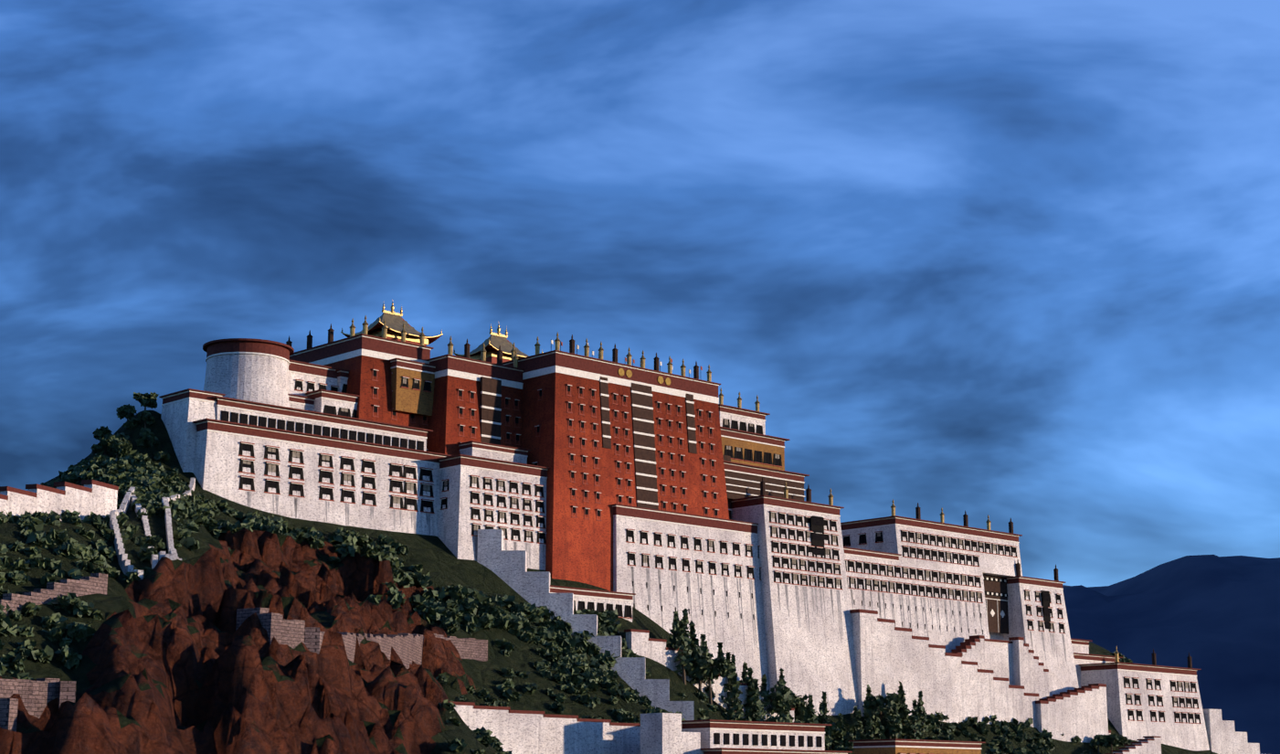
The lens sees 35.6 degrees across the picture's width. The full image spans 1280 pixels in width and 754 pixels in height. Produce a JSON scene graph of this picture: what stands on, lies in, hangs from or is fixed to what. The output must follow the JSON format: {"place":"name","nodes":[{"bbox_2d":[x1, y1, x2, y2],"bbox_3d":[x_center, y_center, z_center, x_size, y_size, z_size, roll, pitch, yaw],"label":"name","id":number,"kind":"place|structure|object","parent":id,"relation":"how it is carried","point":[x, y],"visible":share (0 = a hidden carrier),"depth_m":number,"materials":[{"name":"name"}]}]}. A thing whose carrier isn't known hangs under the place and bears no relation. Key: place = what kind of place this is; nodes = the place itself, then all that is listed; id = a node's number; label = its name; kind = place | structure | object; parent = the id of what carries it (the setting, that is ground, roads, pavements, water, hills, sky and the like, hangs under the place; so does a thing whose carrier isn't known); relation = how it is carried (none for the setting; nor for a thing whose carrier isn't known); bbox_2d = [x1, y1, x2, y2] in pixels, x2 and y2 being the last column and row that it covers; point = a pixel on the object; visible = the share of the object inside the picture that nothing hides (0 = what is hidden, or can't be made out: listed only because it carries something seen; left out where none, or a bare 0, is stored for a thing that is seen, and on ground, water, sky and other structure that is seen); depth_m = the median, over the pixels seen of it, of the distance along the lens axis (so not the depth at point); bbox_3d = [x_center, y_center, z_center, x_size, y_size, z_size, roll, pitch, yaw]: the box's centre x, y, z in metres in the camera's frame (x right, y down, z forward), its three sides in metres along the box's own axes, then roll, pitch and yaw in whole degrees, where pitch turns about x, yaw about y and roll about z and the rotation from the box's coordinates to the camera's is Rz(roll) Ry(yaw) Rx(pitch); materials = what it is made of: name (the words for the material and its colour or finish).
{"place":"outdoors","nodes":[
{"label":"outdoors","id":0,"kind":"place"},
{"bbox_2d":[0,410,1217,753],"bbox_3d":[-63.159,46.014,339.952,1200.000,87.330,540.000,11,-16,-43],"label":"hill","id":1,"kind":"structure","parent":0,"point":[172,661],"depth_m":257.19,"materials":[{"name":"green plant"}]},
{"bbox_2d":[0,477,195,579],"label":"ridge and path walls","id":2,"kind":"structure","parent":1,"relation":"on","point":[96,497],"depth_m":273.19,"materials":[{"name":"white paint"}]},
{"bbox_2d":[0,572,487,731],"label":"stone retaining walls","id":3,"kind":"structure","parent":1,"relation":"on","point":[38,694],"depth_m":244.39,"materials":[{"name":"grey stone"}]},
{"bbox_2d":[202,338,294,407],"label":"round bastion","id":4,"kind":"object","parent":1,"relation":"on","point":[252,369],"visible":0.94,"depth_m":370.60,"materials":[{"name":"white paint"}]},
{"bbox_2d":[158,358,550,570],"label":"wing","id":5,"kind":"structure","parent":1,"relation":"on","point":[318,449],"depth_m":374.47,"materials":[{"name":"white paint"}]},
{"bbox_2d":[285,315,729,591],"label":"red palace","id":6,"kind":"structure","parent":1,"relation":"on","point":[599,436],"depth_m":401.26,"materials":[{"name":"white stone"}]},
{"bbox_2d":[340,301,542,363],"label":"golden roofs","id":7,"kind":"structure","parent":6,"relation":"on","point":[395,322],"depth_m":406.29,"materials":[{"name":"paint"}]},
{"bbox_2d":[0,413,1132,753],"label":"slope shrubs","id":8,"kind":"object","parent":1,"relation":"on","point":[148,476],"visible":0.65,"depth_m":340.57,"materials":[{"name":"green plant"}]},
{"bbox_2d":[90,391,1131,753],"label":"trees","id":9,"kind":"object","parent":1,"relation":"on","point":[889,712],"visible":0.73,"depth_m":402.94,"materials":[{"name":"green plant"}]},
{"bbox_2d":[449,528,794,753],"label":"stair wall","id":10,"kind":"structure","parent":1,"relation":"on","point":[526,732],"depth_m":371.80,"materials":[{"name":"white paint"}]},
{"bbox_2d":[611,503,769,690],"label":"white palace wall","id":11,"kind":"structure","parent":1,"relation":"on","point":[704,571],"depth_m":413.44,"materials":[{"name":"white paint"}]},
{"bbox_2d":[640,712,985,753],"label":"building","id":12,"kind":"structure","parent":1,"relation":"on","point":[667,733],"depth_m":325.77,"materials":[{"name":"white paint"}]},
{"bbox_2d":[718,387,1079,715],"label":"white palace","id":13,"kind":"structure","parent":1,"relation":"on","point":[824,570],"depth_m":453.55,"materials":[{"name":"white paint"}]},
{"bbox_2d":[849,608,1161,753],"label":"zigzag stairways","id":14,"kind":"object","parent":1,"relation":"on","point":[981,677],"visible":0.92,"depth_m":465.94,"materials":[{"name":"white paint"}]},
{"bbox_2d":[1070,638,1259,753],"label":"gate building","id":15,"kind":"structure","parent":1,"relation":"on","point":[1164,703],"depth_m":520.34,"materials":[{"name":"white paint"}]},
{"bbox_2d":[0,0,1279,587],"label":"sky","id":16,"kind":"structure","parent":0,"point":[1019,260],"materials":[{"name":"blue"}]},
{"bbox_2d":[1062,554,1279,753],"bbox_3d":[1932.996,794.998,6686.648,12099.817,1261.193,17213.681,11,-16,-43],"label":"distant mountains","id":17,"kind":"structure","parent":0,"point":[1217,618],"depth_m":6206.64,"materials":[{"name":"blue"}]}
]}

